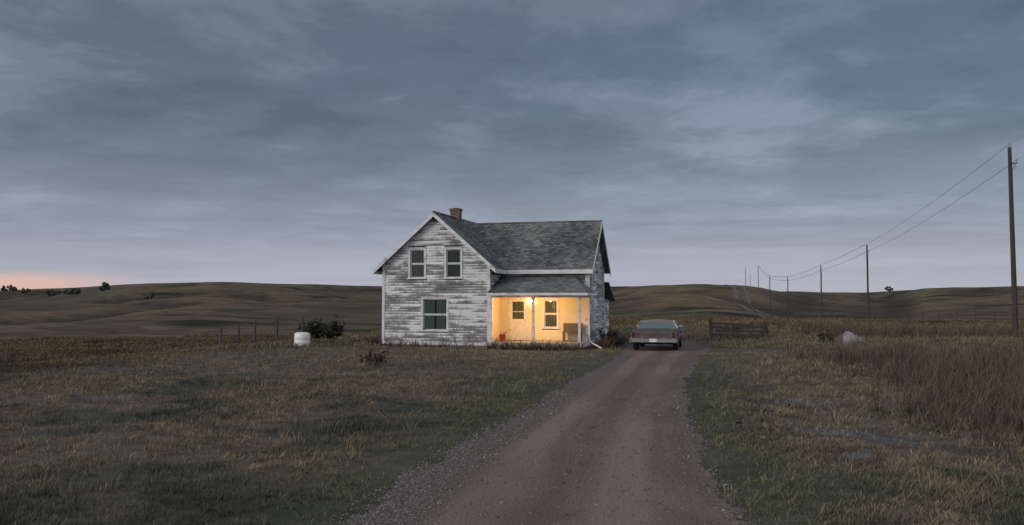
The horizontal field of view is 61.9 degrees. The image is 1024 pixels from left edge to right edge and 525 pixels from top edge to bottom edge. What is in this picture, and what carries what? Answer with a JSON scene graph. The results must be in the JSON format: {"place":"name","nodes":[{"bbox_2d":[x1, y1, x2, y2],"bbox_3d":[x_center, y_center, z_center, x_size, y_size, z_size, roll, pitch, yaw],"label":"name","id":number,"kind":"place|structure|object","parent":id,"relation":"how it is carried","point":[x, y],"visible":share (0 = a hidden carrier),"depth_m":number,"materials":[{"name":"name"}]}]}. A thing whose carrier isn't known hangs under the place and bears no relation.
{"place":"outdoors","nodes":[
{"label":"outdoors","id":0,"kind":"place"},
{"bbox_2d":[0,282,1023,524],"bbox_3d":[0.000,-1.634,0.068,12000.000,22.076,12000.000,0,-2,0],"label":"ground","id":1,"kind":"structure","parent":0,"point":[173,310],"depth_m":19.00,"materials":[{"name":"green plant"}]},
{"bbox_2d":[144,316,303,350],"bbox_3d":[-20.351,5.189,55.703,0.274,4.030,38.478,2,-3,-33],"label":"wire fence","id":2,"kind":"object","parent":1,"relation":"on","point":[254,325],"visible":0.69,"depth_m":48.54,"materials":[{"name":"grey wood"}]},
{"bbox_2d":[294,331,309,346],"bbox_3d":[-9.778,3.551,39.762,0.742,0.720,0.742,0,-2,0],"label":"water tank","id":3,"kind":"object","parent":1,"relation":"on","point":[301,337],"visible":0.84,"depth_m":39.46,"materials":[{"name":"plastic"}]},
{"bbox_2d":[297,318,327,342],"bbox_3d":[-9.512,3.321,41.121,1.399,1.335,1.900,0,-2,0],"label":"shrub","id":4,"kind":"object","parent":1,"relation":"on","point":[314,329],"visible":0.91,"depth_m":40.75,"materials":[{"name":"green plant"}]},
{"bbox_2d":[299,315,346,342],"bbox_3d":[-8.968,3.262,41.570,2.039,1.481,2.197,2,-3,-42],"label":"shrub","id":5,"kind":"object","parent":1,"relation":"on","point":[333,330],"visible":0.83,"depth_m":41.10,"materials":[{"name":"green plant"}]},
{"bbox_2d":[359,345,390,366],"bbox_3d":[-4.685,3.192,28.912,0.959,0.817,1.388,-1,-3,31],"label":"shrub","id":6,"kind":"object","parent":1,"relation":"on","point":[374,358],"visible":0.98,"depth_m":28.69,"materials":[{"name":"green plant"}]},
{"bbox_2d":[1,282,893,299],"bbox_3d":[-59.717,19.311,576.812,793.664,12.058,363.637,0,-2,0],"label":"distant trees","id":7,"kind":"object","parent":1,"relation":"on","point":[147,296],"visible":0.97,"depth_m":544.39,"materials":[{"name":"green plant"}]},
{"bbox_2d":[427,294,480,365],"bbox_3d":[-1.961,2.292,29.072,2.014,2.554,1.284,0,-2,0],"label":"bare shrub","id":8,"kind":"object","parent":1,"relation":"on","point":[455,339],"visible":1,"depth_m":28.83,"materials":[{"name":"brown plant"}]},
{"bbox_2d":[373,208,614,348],"bbox_3d":[-0.326,0.983,43.849,10.794,7.484,10.070,-1,-2,15],"label":"farmhouse","id":9,"kind":"object","parent":1,"relation":"on","point":[528,281],"visible":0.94,"depth_m":40.80,"materials":[{"name":"white wood"}]},
{"bbox_2d":[499,331,506,340],"bbox_3d":[-0.431,3.493,40.501,0.352,0.469,0.180,0,-2,-2],"label":"gas can","id":10,"kind":"object","parent":9,"relation":"on","point":[503,335],"visible":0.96,"depth_m":40.41,"materials":[{"name":"red plastic"}]},
{"bbox_2d":[0,311,1023,462],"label":"tall grass","id":11,"kind":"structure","parent":1,"relation":"on","point":[964,361],"depth_m":25.30,"materials":[{"name":"brown plant"}]},
{"bbox_2d":[598,325,619,341],"bbox_3d":[4.856,3.683,42.685,1.300,1.094,1.007,-1,-3,21],"label":"shrub","id":12,"kind":"object","parent":1,"relation":"on","point":[610,333],"visible":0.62,"depth_m":42.43,"materials":[{"name":"green plant"}]},
{"bbox_2d":[709,318,769,339],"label":"wooden gate","id":13,"kind":"structure","parent":1,"relation":"on","point":[733,329],"depth_m":47.53,"materials":[{"name":"grey wood"}]},
{"bbox_2d":[735,405,780,441],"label":"rocks","id":14,"kind":"object","parent":1,"relation":"on","point":[776,426],"visible":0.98,"depth_m":13.77,"materials":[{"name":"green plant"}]},
{"bbox_2d":[787,277,788,316],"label":"utility pole","id":15,"kind":"object","parent":1,"relation":"on","point":[787,296],"visible":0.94,"depth_m":217.87,"materials":[{"name":"brown wood"}]},
{"bbox_2d":[820,266,821,318],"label":"utility pole","id":16,"kind":"object","parent":1,"relation":"on","point":[821,289],"visible":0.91,"depth_m":159.84,"materials":[{"name":"brown wood"}]},
{"bbox_2d":[758,137,1020,280],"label":"power line","id":17,"kind":"object","parent":16,"relation":"attached to","point":[905,220],"visible":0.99,"depth_m":80.03,"materials":[{"name":"grey metal"}]},
{"bbox_2d":[816,331,837,342],"bbox_3d":[15.810,3.765,42.812,1.076,0.718,1.068,-1,-3,25],"label":"shrub","id":18,"kind":"object","parent":1,"relation":"on","point":[824,336],"visible":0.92,"depth_m":42.80,"materials":[{"name":"green plant"}]},
{"bbox_2d":[843,331,864,345],"bbox_3d":[16.409,3.686,41.052,1.355,0.760,0.799,1,0,-29],"label":"boulder","id":19,"kind":"object","parent":1,"relation":"on","point":[850,335],"visible":0.46,"depth_m":40.72,"materials":[{"name":"stone"}]},
{"bbox_2d":[866,245,869,317],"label":"utility pole","id":20,"kind":"object","parent":1,"relation":"on","point":[867,280],"visible":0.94,"depth_m":118.86,"materials":[{"name":"brown wood"}]},
{"bbox_2d":[723,309,1023,321],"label":"wire fence","id":21,"kind":"object","parent":1,"relation":"on","point":[894,315],"visible":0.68,"depth_m":98.57,"materials":[{"name":"grey wood"}]},
{"bbox_2d":[1008,143,1018,337],"bbox_3d":[27.691,-1.065,46.943,0.303,11.150,0.620,0,-3,-20],"label":"utility pole","id":22,"kind":"object","parent":1,"relation":"on","point":[1013,262],"visible":0.93,"depth_m":47.00,"materials":[{"name":"brown wood"}]},
{"bbox_2d":[0,0,1023,292],"label":"sky","id":23,"kind":"structure","parent":0,"point":[142,141],"materials":[{"name":"grey"}]},
{"bbox_2d":[324,341,763,524],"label":"dirt road","id":24,"kind":"structure","parent":0,"point":[654,368],"depth_m":11.56,"materials":[{"name":"grey gravel"}]},
{"bbox_2d":[630,319,682,349],"bbox_3d":[6.891,3.360,40.229,2.200,1.395,5.920,-1,-2,14],"label":"sedan car","id":25,"kind":"object","parent":24,"relation":"on","point":[655,331],"visible":0.99,"depth_m":37.77,"materials":[{"name":"paint"}]},
{"bbox_2d":[728,285,776,317],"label":"farm track","id":26,"kind":"structure","parent":0,"point":[737,297],"depth_m":294.01,"materials":[{"name":"brown soil"}]}
]}

